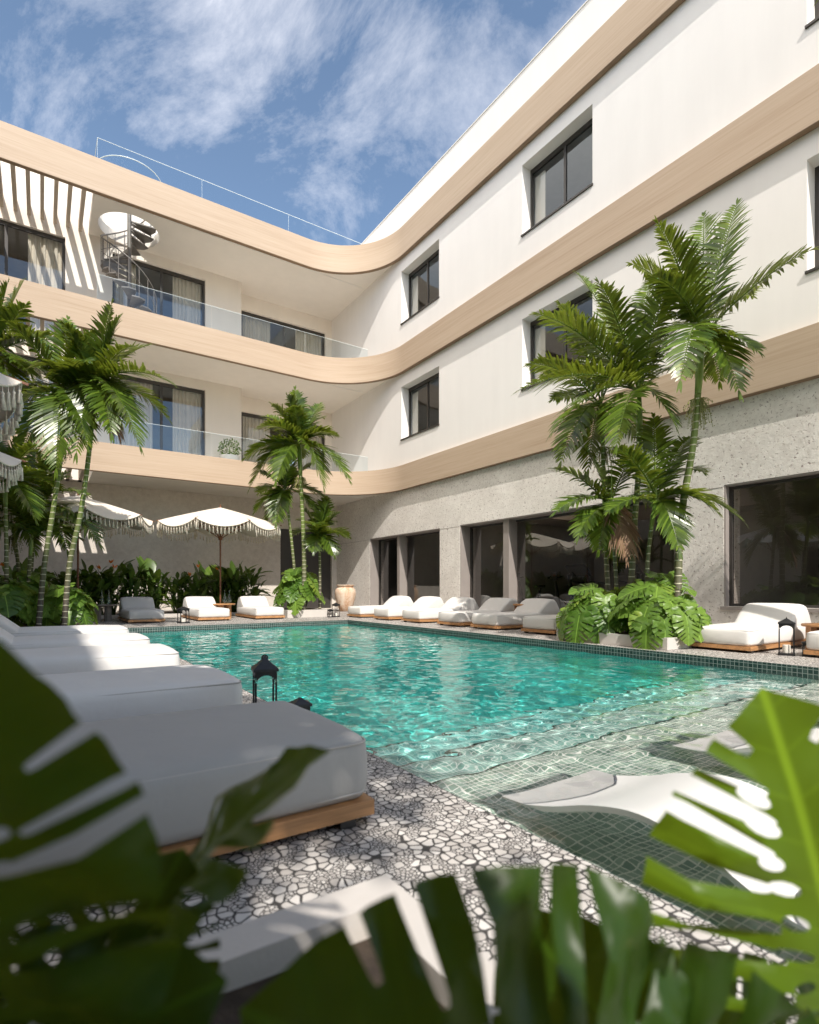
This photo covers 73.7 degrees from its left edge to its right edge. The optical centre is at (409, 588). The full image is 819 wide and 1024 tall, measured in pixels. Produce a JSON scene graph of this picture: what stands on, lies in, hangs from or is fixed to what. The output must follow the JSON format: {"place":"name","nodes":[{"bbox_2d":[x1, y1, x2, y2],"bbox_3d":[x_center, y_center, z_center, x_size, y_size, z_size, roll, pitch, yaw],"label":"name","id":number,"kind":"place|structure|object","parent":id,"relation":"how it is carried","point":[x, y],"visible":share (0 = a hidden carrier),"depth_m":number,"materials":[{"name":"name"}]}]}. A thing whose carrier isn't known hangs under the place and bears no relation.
{"place":"outdoors","nodes":[
{"label":"outdoors","id":0,"kind":"place"},
{"bbox_2d":[100,214,156,313],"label":"spiral staircase","id":1,"kind":"structure","parent":0,"point":[110,266],"depth_m":17.86,"materials":[{"name":"metal"}]},
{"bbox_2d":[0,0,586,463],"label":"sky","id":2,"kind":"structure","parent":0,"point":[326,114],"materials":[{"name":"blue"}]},
{"bbox_2d":[4,608,818,1023],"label":"pool deck","id":3,"kind":"structure","parent":0,"point":[408,832],"depth_m":1.75,"materials":[{"name":"stone"}]},
{"bbox_2d":[0,452,25,492],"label":"fringed umbrella","id":4,"kind":"object","parent":3,"relation":"on","point":[10,466],"visible":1,"depth_m":7.80,"materials":[{"name":"white fabric"}]},
{"bbox_2d":[0,373,28,441],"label":"fringed umbrella","id":5,"kind":"object","parent":3,"relation":"on","point":[11,399],"visible":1,"depth_m":4.99,"materials":[{"name":"white fabric"}]},
{"bbox_2d":[0,462,50,581],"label":"palm tree","id":6,"kind":"object","parent":3,"relation":"on","point":[25,534],"visible":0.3,"depth_m":13.01,"materials":[{"name":"green plant"}]},
{"bbox_2d":[19,619,95,626],"bbox_3d":[-9.283,0.798,9.962,6.150,0.097,5.100,0,0,-34],"label":"planter","id":7,"kind":"object","parent":3,"relation":"on","point":[77,623],"visible":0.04,"depth_m":12.48,"materials":[{"name":"concrete"}]},
{"bbox_2d":[0,574,36,626],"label":"monstera plant","id":8,"kind":"object","parent":7,"relation":"on","point":[16,598],"visible":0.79,"depth_m":10.43,"materials":[{"name":"green plant"}]},
{"bbox_2d":[3,570,60,626],"bbox_3d":[-8.317,0.217,11.947,1.451,1.263,1.496,0,0,-4],"label":"monstera plant","id":9,"kind":"object","parent":7,"relation":"on","point":[33,583],"visible":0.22,"depth_m":11.64,"materials":[{"name":"green plant"}]},
{"bbox_2d":[0,432,64,618],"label":"palm tree","id":10,"kind":"object","parent":7,"relation":"on","point":[23,450],"visible":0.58,"depth_m":10.55,"materials":[{"name":"green plant"}]},
{"bbox_2d":[0,276,71,402],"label":"palm tree","id":11,"kind":"object","parent":7,"relation":"on","point":[10,310],"visible":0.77,"depth_m":10.89,"materials":[{"name":"green plant"}]},
{"bbox_2d":[0,479,85,624],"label":"palm tree","id":12,"kind":"object","parent":7,"relation":"on","point":[25,520],"visible":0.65,"depth_m":11.41,"materials":[{"name":"green plant"}]},
{"bbox_2d":[1,447,105,572],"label":"palm tree","id":13,"kind":"object","parent":7,"relation":"on","point":[49,489],"visible":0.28,"depth_m":12.73,"materials":[{"name":"green plant"}]},
{"bbox_2d":[19,582,98,626],"bbox_3d":[-7.087,0.480,11.121,1.221,1.236,1.405,0,0,21],"label":"monstera plant","id":14,"kind":"object","parent":7,"relation":"on","point":[53,604],"visible":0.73,"depth_m":10.85,"materials":[{"name":"green plant"}]},
{"bbox_2d":[0,315,140,626],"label":"palm tree","id":15,"kind":"object","parent":7,"relation":"on","point":[41,412],"visible":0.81,"depth_m":10.13,"materials":[{"name":"green plant"}]},
{"bbox_2d":[26,298,176,625],"bbox_3d":[-5.758,-2.327,10.388,2.693,6.202,2.169,0,0,-19],"label":"palm tree","id":16,"kind":"object","parent":7,"relation":"on","point":[100,399],"visible":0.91,"depth_m":10.09,"materials":[{"name":"green plant"}]},
{"bbox_2d":[0,614,128,636],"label":"daybed","id":17,"kind":"object","parent":3,"relation":"on","point":[11,627],"visible":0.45,"depth_m":7.08,"materials":[{"name":"white fabric"}]},
{"bbox_2d":[0,627,149,649],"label":"daybed","id":18,"kind":"object","parent":3,"relation":"on","point":[10,641],"visible":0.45,"depth_m":5.68,"materials":[{"name":"white fabric"}]},
{"bbox_2d":[0,493,154,588],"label":"fringed umbrella","id":19,"kind":"object","parent":3,"relation":"on","point":[111,517],"visible":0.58,"depth_m":13.77,"materials":[{"name":"fabric"}]},
{"bbox_2d":[12,644,179,674],"bbox_3d":[-3.023,0.534,4.482,2.030,0.632,0.861,0,0,-34],"label":"daybed","id":20,"kind":"object","parent":3,"relation":"on","point":[47,661],"visible":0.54,"depth_m":4.42,"materials":[{"name":"white fabric"}]},
{"bbox_2d":[91,604,116,621],"bbox_3d":[-8.012,0.630,14.257,0.660,0.440,0.660,0,0,-34],"label":"side table","id":21,"kind":"object","parent":3,"relation":"on","point":[107,612],"visible":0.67,"depth_m":14.15,"materials":[{"name":"stone"}]},
{"bbox_2d":[38,665,241,722],"bbox_3d":[-2.032,0.533,3.010,2.028,0.634,0.861,0,0,-34],"label":"daybed","id":22,"kind":"object","parent":3,"relation":"on","point":[89,696],"visible":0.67,"depth_m":3.02,"materials":[{"name":"fabric"}]},
{"bbox_2d":[118,597,164,623],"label":"daybed","id":23,"kind":"object","parent":3,"relation":"on","point":[137,609],"visible":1,"depth_m":13.76,"materials":[{"name":"fabric"}]},
{"bbox_2d":[75,610,237,618],"bbox_3d":[-11.767,0.798,15.434,13.750,0.097,3.650,0,0,-34],"label":"planter","id":24,"kind":"object","parent":3,"relation":"on","point":[168,613],"visible":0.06,"depth_m":16.44,"materials":[{"name":"concrete"}]},
{"bbox_2d":[0,562,16,584],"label":"broadleaf shrub","id":25,"kind":"object","parent":24,"relation":"on","point":[13,573],"visible":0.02,"depth_m":14.33,"materials":[{"name":"green plant"}]},
{"bbox_2d":[0,557,27,582],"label":"paddle leaf plant","id":26,"kind":"object","parent":24,"relation":"on","point":[23,565],"visible":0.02,"depth_m":15.92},
{"bbox_2d":[11,566,60,586],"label":"broadleaf shrub","id":27,"kind":"object","parent":24,"relation":"on","point":[38,569],"visible":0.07,"depth_m":14.76,"materials":[{"name":"green plant"}]},
{"bbox_2d":[46,569,86,593],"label":"broadleaf shrub","id":28,"kind":"object","parent":24,"relation":"on","point":[61,576],"visible":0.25,"depth_m":15.01,"materials":[{"name":"green plant"}]},
{"bbox_2d":[64,559,114,614],"bbox_3d":[-9.043,-0.035,15.437,1.329,1.662,1.487,0,0,-34],"label":"broadleaf shrub","id":29,"kind":"object","parent":24,"relation":"on","point":[87,585],"visible":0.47,"depth_m":15.30,"materials":[{"name":"green plant"}]},
{"bbox_2d":[84,559,134,614],"bbox_3d":[-8.995,-0.059,16.159,1.642,1.706,2.218,0,0,-34],"label":"paddle leaf plant","id":30,"kind":"object","parent":24,"relation":"on","point":[99,580],"visible":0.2,"depth_m":15.71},
{"bbox_2d":[87,564,133,614],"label":"broadleaf shrub","id":31,"kind":"object","parent":24,"relation":"on","point":[117,580],"visible":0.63,"depth_m":15.65,"materials":[{"name":"green plant"}]},
{"bbox_2d":[107,562,162,604],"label":"broadleaf shrub","id":32,"kind":"object","parent":24,"relation":"on","point":[130,583],"visible":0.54,"depth_m":15.92,"materials":[{"name":"green plant"}]},
{"bbox_2d":[124,556,178,607],"bbox_3d":[-8.310,-0.151,17.695,2.330,1.892,1.685,0,0,-34],"label":"paddle leaf plant","id":33,"kind":"object","parent":24,"relation":"on","point":[150,563],"visible":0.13,"depth_m":17.84,"materials":[{"name":"plant"}]},
{"bbox_2d":[132,566,174,608],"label":"broadleaf shrub","id":34,"kind":"object","parent":24,"relation":"on","point":[155,595],"visible":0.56,"depth_m":16.43,"materials":[{"name":"green plant"}]},
{"bbox_2d":[156,572,206,613],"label":"broadleaf shrub","id":35,"kind":"object","parent":24,"relation":"on","point":[174,588],"visible":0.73,"depth_m":16.68,"materials":[{"name":"green plant"}]},
{"bbox_2d":[172,564,216,607],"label":"broadleaf shrub","id":36,"kind":"object","parent":24,"relation":"on","point":[198,585],"visible":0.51,"depth_m":16.72,"materials":[{"name":"green plant"}]},
{"bbox_2d":[190,561,218,593],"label":"paddle leaf plant","id":37,"kind":"object","parent":24,"relation":"on","point":[207,571],"visible":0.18,"depth_m":18.73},
{"bbox_2d":[200,570,235,602],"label":"broadleaf shrub","id":38,"kind":"object","parent":24,"relation":"on","point":[215,594],"visible":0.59,"depth_m":17.34,"materials":[{"name":"green plant"}]},
{"bbox_2d":[193,561,250,599],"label":"paddle leaf plant","id":39,"kind":"object","parent":24,"relation":"on","point":[215,572],"visible":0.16,"depth_m":18.47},
{"bbox_2d":[214,563,253,611],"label":"broadleaf shrub","id":40,"kind":"object","parent":24,"relation":"on","point":[236,585],"visible":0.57,"depth_m":17.64,"materials":[{"name":"green plant"}]},
{"bbox_2d":[214,560,273,605],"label":"paddle leaf plant","id":41,"kind":"object","parent":24,"relation":"on","point":[232,566],"visible":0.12,"depth_m":19.05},
{"bbox_2d":[233,564,273,599],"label":"broadleaf shrub","id":42,"kind":"object","parent":24,"relation":"on","point":[255,590],"visible":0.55,"depth_m":17.91,"materials":[{"name":"green plant"}]},
{"bbox_2d":[177,606,189,623],"bbox_3d":[-5.604,0.635,13.530,0.242,0.429,0.242,0,0,-42],"label":"lantern","id":43,"kind":"object","parent":3,"relation":"on","point":[181,609],"visible":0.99,"depth_m":13.49,"materials":[{"name":"black metal"}]},
{"bbox_2d":[0,701,373,877],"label":"daybed","id":44,"kind":"object","parent":3,"relation":"on","point":[184,769],"visible":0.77,"depth_m":1.79,"materials":[{"name":"fabric"}]},
{"bbox_2d":[181,596,230,620],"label":"daybed","id":45,"kind":"object","parent":3,"relation":"on","point":[202,608],"visible":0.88,"depth_m":14.70,"materials":[{"name":"fabric"}]},
{"bbox_2d":[156,504,281,602],"bbox_3d":[-5.629,-0.835,16.251,3.443,3.370,3.446,0,0,24],"label":"fringed umbrella","id":46,"kind":"object","parent":3,"relation":"on","point":[219,523],"visible":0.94,"depth_m":15.77,"materials":[{"name":"fabric"}]},
{"bbox_2d":[213,603,234,616],"bbox_3d":[-5.411,0.640,15.891,0.660,0.420,0.660,0,0,-34],"label":"side table","id":47,"kind":"object","parent":3,"relation":"on","point":[225,605],"visible":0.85,"depth_m":15.79,"materials":[{"name":"brown wood"}]},
{"bbox_2d":[235,596,284,618],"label":"daybed","id":48,"kind":"object","parent":3,"relation":"on","point":[256,607],"visible":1,"depth_m":15.71,"materials":[{"name":"fabric"}]},
{"bbox_2d":[251,654,278,702],"bbox_3d":[-0.781,0.602,2.947,0.132,0.497,0.132,0,0,-22],"label":"lantern","id":49,"kind":"object","parent":3,"relation":"on","point":[264,666],"visible":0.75,"depth_m":2.91,"materials":[{"name":"black metal"}]},
{"bbox_2d":[289,697,311,710],"bbox_3d":[-0.596,0.722,2.976,0.107,0.256,0.107,0,0,-26],"label":"lantern","id":50,"kind":"object","parent":3,"relation":"on","point":[301,702],"visible":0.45,"depth_m":2.95,"materials":[{"name":"black metal"}]},
{"bbox_2d":[284,608,326,617],"bbox_3d":[-3.440,0.734,16.768,1.250,0.227,1.550,0,0,-34],"label":"planter","id":51,"kind":"object","parent":3,"relation":"on","point":[311,612],"visible":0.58,"depth_m":16.16,"materials":[{"name":"concrete"}]},
{"bbox_2d":[252,440,329,568],"bbox_3d":[-3.663,-2.018,16.654,2.612,5.385,1.642,0,0,12],"label":"palm tree","id":52,"kind":"object","parent":51,"relation":"on","point":[283,492],"visible":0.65,"depth_m":16.39,"materials":[{"name":"green plant"}]},
{"bbox_2d":[241,386,352,609],"bbox_3d":[-3.394,-2.688,16.105,2.926,6.716,2.647,0,0,-34],"label":"palm tree","id":53,"kind":"object","parent":51,"relation":"on","point":[294,423],"visible":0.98,"depth_m":15.96,"materials":[{"name":"green plant"}]},
{"bbox_2d":[272,564,325,614],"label":"monstera plant","id":54,"kind":"object","parent":51,"relation":"on","point":[292,591],"visible":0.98,"depth_m":16.12,"materials":[{"name":"green plant"}]},
{"bbox_2d":[292,495,350,608],"bbox_3d":[-2.654,-1.108,16.509,1.723,3.557,2.019,0,0,-34],"label":"palm tree","id":55,"kind":"object","parent":51,"relation":"on","point":[319,538],"visible":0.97,"depth_m":16.21,"materials":[{"name":"green plant"}]},
{"bbox_2d":[332,602,339,616],"bbox_3d":[-2.225,0.628,16.532,0.188,0.444,0.188,0,0,-39],"label":"lantern","id":56,"kind":"object","parent":3,"relation":"on","point":[335,604],"visible":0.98,"depth_m":16.50,"materials":[{"name":"black metal"}]},
{"bbox_2d":[186,874,498,1023],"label":"planter","id":57,"kind":"object","parent":3,"relation":"on","point":[256,956],"visible":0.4,"depth_m":0.94,"materials":[{"name":"concrete"}]},
{"bbox_2d":[0,640,330,1023],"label":"monstera plant","id":58,"kind":"object","parent":57,"relation":"on","point":[147,965],"visible":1,"depth_m":0.35,"materials":[{"name":"green plant"}]},
{"bbox_2d":[240,863,818,1023],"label":"monstera plant","id":59,"kind":"object","parent":57,"relation":"on","point":[563,960],"visible":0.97,"depth_m":0.46,"materials":[{"name":"green plant"}]},
{"bbox_2d":[639,688,818,1023],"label":"monstera plant","id":60,"kind":"object","parent":57,"relation":"on","point":[773,731],"visible":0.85,"depth_m":0.58,"materials":[{"name":"green plant"}]},
{"bbox_2d":[335,585,355,610],"bbox_3d":[-2.428,0.350,20.677,0.800,1.000,0.800,0,0,-34],"label":"terracotta jar","id":61,"kind":"object","parent":3,"relation":"on","point":[345,596],"visible":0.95,"depth_m":20.39,"materials":[{"name":"ceramic"}]},
{"bbox_2d":[347,596,412,617],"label":"daybed","id":62,"kind":"object","parent":3,"relation":"on","point":[368,610],"visible":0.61,"depth_m":16.47,"materials":[{"name":"fabric"}]},
{"bbox_2d":[373,596,443,620],"bbox_3d":[0.038,0.532,15.445,2.009,0.636,0.863,0,0,-34],"label":"daybed","id":63,"kind":"object","parent":3,"relation":"on","point":[390,613],"visible":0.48,"depth_m":15.12,"materials":[{"name":"fabric"}]},
{"bbox_2d":[401,597,478,622],"bbox_3d":[0.844,0.532,14.274,2.009,0.636,0.863,0,0,-33],"label":"daybed","id":64,"kind":"object","parent":3,"relation":"on","point":[422,615],"visible":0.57,"depth_m":13.94,"materials":[{"name":"fabric"}]},
{"bbox_2d":[128,620,818,960],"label":"pool kerb","id":65,"kind":"structure","parent":3,"relation":"on","point":[807,671],"depth_m":8.28,"materials":[{"name":"green tile"}]},
{"bbox_2d":[437,598,517,626],"bbox_3d":[1.700,0.534,12.992,2.011,0.632,0.862,0,0,-34],"label":"daybed","id":66,"kind":"object","parent":3,"relation":"on","point":[461,618],"visible":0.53,"depth_m":12.71,"materials":[{"name":"fabric"}]},
{"bbox_2d":[470,598,559,629],"bbox_3d":[2.372,0.532,11.987,2.009,0.636,0.863,0,0,-33],"label":"daybed","id":67,"kind":"object","parent":3,"relation":"on","point":[514,619],"visible":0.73,"depth_m":11.62,"materials":[{"name":"fabric"}]},
{"bbox_2d":[521,614,587,635],"bbox_3d":[3.210,0.533,10.754,2.011,0.634,0.858,0,0,-34],"label":"daybed","id":68,"kind":"object","parent":3,"relation":"on","point":[542,623],"visible":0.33,"depth_m":10.16,"materials":[{"name":"fabric"}]},
{"bbox_2d":[557,629,691,649],"bbox_3d":[3.669,0.763,8.777,1.600,0.167,1.950,0,0,-34],"label":"planter","id":69,"kind":"object","parent":3,"relation":"on","point":[623,638],"visible":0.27,"depth_m":8.09,"materials":[{"name":"concrete"}]},
{"bbox_2d":[522,300,656,592],"bbox_3d":[3.337,-2.387,10.050,2.774,6.244,1.739,0,0,-34],"label":"palm tree","id":70,"kind":"object","parent":69,"relation":"on","point":[583,415],"visible":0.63,"depth_m":9.57,"materials":[{"name":"green plant"}]},
{"bbox_2d":[556,583,635,643],"bbox_3d":[3.212,0.425,9.053,1.443,1.060,1.587,0,0,33],"label":"monstera plant","id":71,"kind":"object","parent":69,"relation":"on","point":[595,607],"visible":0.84,"depth_m":8.61,"materials":[{"name":"green plant"}]},
{"bbox_2d":[546,446,664,631],"bbox_3d":[3.360,-0.878,9.072,2.376,3.226,1.078,0,0,-26],"label":"palm tree","id":72,"kind":"object","parent":69,"relation":"on","point":[618,532],"visible":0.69,"depth_m":8.77,"materials":[{"name":"green plant"}]},
{"bbox_2d":[510,270,709,633],"bbox_3d":[3.581,-2.510,9.114,4.082,6.488,1.980,0,0,-34],"label":"palm tree","id":73,"kind":"object","parent":69,"relation":"on","point":[629,369],"visible":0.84,"depth_m":8.64,"materials":[{"name":"green plant"}]},
{"bbox_2d":[607,581,709,649],"bbox_3d":[3.726,0.442,8.314,1.531,1.131,1.611,0,0,-34],"label":"monstera plant","id":74,"kind":"object","parent":69,"relation":"on","point":[687,618],"visible":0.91,"depth_m":7.76,"materials":[{"name":"green plant"}]},
{"bbox_2d":[617,571,711,624],"bbox_3d":[4.000,0.245,8.655,1.372,1.068,1.300,0,0,12],"label":"monstera plant","id":75,"kind":"object","parent":69,"relation":"on","point":[666,585],"visible":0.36,"depth_m":8.34,"materials":[{"name":"green plant"}]},
{"bbox_2d":[602,412,746,605],"bbox_3d":[4.058,-1.064,8.348,2.137,3.592,1.299,0,0,-19],"label":"palm tree","id":76,"kind":"object","parent":69,"relation":"on","point":[638,457],"visible":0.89,"depth_m":8.38,"materials":[{"name":"green plant"}]},
{"bbox_2d":[625,198,818,636],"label":"palm tree","id":77,"kind":"object","parent":69,"relation":"on","point":[687,290],"visible":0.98,"depth_m":8.18,"materials":[{"name":"green plant"}]},
{"bbox_2d":[690,603,810,652],"bbox_3d":[5.050,0.534,8.027,2.010,0.632,0.861,0,0,-33],"label":"daybed","id":78,"kind":"object","parent":3,"relation":"on","point":[753,627],"visible":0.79,"depth_m":7.66,"materials":[{"name":"fabric"}]},
{"bbox_2d":[778,617,795,655],"bbox_3d":[4.832,0.604,6.999,0.188,0.492,0.188,0,0,34],"label":"lantern","id":79,"kind":"object","parent":3,"relation":"on","point":[786,649],"visible":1,"depth_m":6.96,"materials":[{"name":"black metal"}]},
{"bbox_2d":[801,623,818,648],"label":"side table","id":80,"kind":"object","parent":3,"relation":"on","point":[809,627],"visible":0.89,"depth_m":7.59,"materials":[{"name":"brown wood"}]},
{"bbox_2d":[803,630,818,656],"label":"daybed","id":81,"kind":"object","parent":3,"relation":"on","point":[812,642],"visible":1,"depth_m":6.74,"materials":[{"name":"fabric"}]},
{"bbox_2d":[137,624,818,962],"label":"pool water","id":82,"kind":"structure","parent":0,"point":[507,731],"depth_m":4.24,"materials":[{"name":"liquid"}]},
{"bbox_2d":[525,773,798,923],"bbox_3d":[1.231,0.870,1.940,0.670,0.920,1.880,0,0,-34],"label":"pool chaise","id":83,"kind":"object","parent":82,"relation":"in","point":[650,800],"visible":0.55,"depth_m":2.11,"materials":[{"name":"white plastic"}]},
{"bbox_2d":[704,728,818,754],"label":"pool chaise","id":84,"kind":"object","parent":82,"relation":"in","point":[746,749],"visible":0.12,"depth_m":3.05,"materials":[{"name":"white plastic"}]},
{"label":"ground","id":85,"kind":"structure","parent":0,"visible":0},
{"bbox_2d":[0,0,818,623],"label":"hotel building","id":86,"kind":"structure","parent":85,"relation":"on","point":[596,140],"depth_m":15.94,"materials":[{"name":"white paint"}]},
{"bbox_2d":[0,352,59,434],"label":"window","id":87,"kind":"structure","parent":86,"relation":"in","point":[34,359],"depth_m":17.52,"materials":[{"name":"brown metal"}]},
{"bbox_2d":[0,220,64,335],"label":"window","id":88,"kind":"structure","parent":86,"relation":"in","point":[44,249],"depth_m":17.63,"materials":[{"name":"brown metal"}]},
{"bbox_2d":[100,155,160,181],"bbox_3d":[-9.034,-12.786,17.784,1.564,1.352,1.986,0,0,41],"label":"stair guard","id":89,"kind":"object","parent":86,"relation":"on","point":[132,159],"visible":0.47,"depth_m":17.06,"materials":[{"name":"white metal"}]},
{"bbox_2d":[112,253,204,325],"bbox_3d":[-8.928,-9.770,19.522,3.024,3.274,0.255,0,0,-34],"label":"window","id":90,"kind":"structure","parent":86,"relation":"in","point":[184,286],"depth_m":19.96,"materials":[{"name":"glass"}]},
{"bbox_2d":[112,375,204,455],"bbox_3d":[-8.928,-5.680,19.522,3.024,3.334,0.255,0,0,-34],"label":"window","id":91,"kind":"structure","parent":86,"relation":"in","point":[186,401],"depth_m":19.95,"materials":[{"name":"brown metal"}]},
{"bbox_2d":[95,137,360,243],"bbox_3d":[-6.134,-12.927,19.803,9.152,1.634,1.510,0,0,-34],"label":"glass balustrade","id":92,"kind":"object","parent":86,"relation":"on","point":[96,153],"visible":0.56,"depth_m":18.28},
{"bbox_2d":[218,437,240,459],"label":"potted shrub","id":93,"kind":"object","parent":86,"relation":"on","point":[230,455],"visible":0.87,"depth_m":18.91,"materials":[{"name":"green plant"}]},
{"bbox_2d":[99,274,366,349],"bbox_3d":[-5.437,-8.767,18.720,9.186,1.114,0.004,0,0,-34],"label":"glass balustrade","id":94,"kind":"object","parent":86,"relation":"on","point":[227,310],"visible":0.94,"depth_m":18.18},
{"bbox_2d":[241,311,323,355],"bbox_3d":[-5.312,-9.640,22.987,3.654,3.014,0.254,0,0,-34],"label":"window","id":95,"kind":"structure","parent":86,"relation":"in","point":[253,328],"depth_m":22.76,"materials":[{"name":"brown metal"}]},
{"bbox_2d":[241,412,323,469],"bbox_3d":[-5.312,-5.545,22.986,3.654,3.064,0.254,0,0,-34],"label":"window","id":96,"kind":"structure","parent":86,"relation":"in","point":[249,422],"depth_m":22.36,"materials":[{"name":"brown metal"}]},
{"bbox_2d":[280,529,330,607],"bbox_3d":[-4.373,-0.808,22.936,2.294,3.277,0.080,0,0,-34],"label":"door","id":97,"kind":"structure","parent":86,"relation":"in","point":[312,562],"depth_m":22.97,"materials":[{"name":"brown metal"}]},
{"bbox_2d":[400,249,438,324],"bbox_3d":[0.496,-10.281,18.542,0.470,1.892,2.250,0,0,-34],"label":"window","id":98,"kind":"structure","parent":86,"relation":"in","point":[415,311],"depth_m":19.18,"materials":[{"name":"brown metal"}]},
{"bbox_2d":[400,373,438,440],"bbox_3d":[0.496,-6.196,18.542,0.470,1.902,2.250,0,0,-34],"label":"window","id":99,"kind":"structure","parent":86,"relation":"in","point":[414,396],"depth_m":19.25,"materials":[{"name":"brown metal"}]},
{"bbox_2d":[518,573,544,603],"bbox_3d":[3.777,0.168,16.908,1.110,1.295,0.514,0,0,-14],"label":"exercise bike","id":100,"kind":"object","parent":86,"relation":"on","point":[521,599],"visible":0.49,"depth_m":16.80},
{"bbox_2d":[521,290,591,390],"bbox_3d":[3.778,-6.196,13.676,0.470,1.902,2.270,0,0,-34],"label":"window","id":101,"kind":"structure","parent":86,"relation":"in","point":[540,333],"depth_m":14.48,"materials":[{"name":"brown metal"}]},
{"bbox_2d":[521,118,592,236],"bbox_3d":[3.778,-10.281,13.676,0.470,1.892,2.270,0,0,-34],"label":"window","id":102,"kind":"structure","parent":86,"relation":"in","point":[540,181],"depth_m":14.37,"materials":[{"name":"brown metal"}]},
{"bbox_2d":[547,572,577,611],"bbox_3d":[4.669,0.168,16.299,1.110,1.295,0.514,0,0,-29],"label":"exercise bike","id":103,"kind":"object","parent":86,"relation":"on","point":[560,601],"visible":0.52,"depth_m":16.11,"materials":[{"name":"metal"}]},
{"bbox_2d":[565,564,604,599],"bbox_3d":[5.320,0.055,15.296,1.773,1.430,0.784,0,0,-24],"label":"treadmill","id":104,"kind":"object","parent":86,"relation":"on","point":[578,570],"visible":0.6,"depth_m":15.00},
{"bbox_2d":[612,562,662,616],"bbox_3d":[6.159,0.055,14.053,1.773,1.430,0.784,0,0,-24],"label":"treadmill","id":105,"kind":"object","parent":86,"relation":"on","point":[623,569],"visible":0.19,"depth_m":13.74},
{"bbox_2d":[805,0,818,29],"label":"window","id":106,"kind":"structure","parent":86,"relation":"in","point":[816,19],"depth_m":9.23,"materials":[{"name":"grey metal"}]},
{"bbox_2d":[805,166,818,274],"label":"window","id":107,"kind":"structure","parent":86,"relation":"in","point":[816,267],"depth_m":9.24,"materials":[{"name":"brown metal"}]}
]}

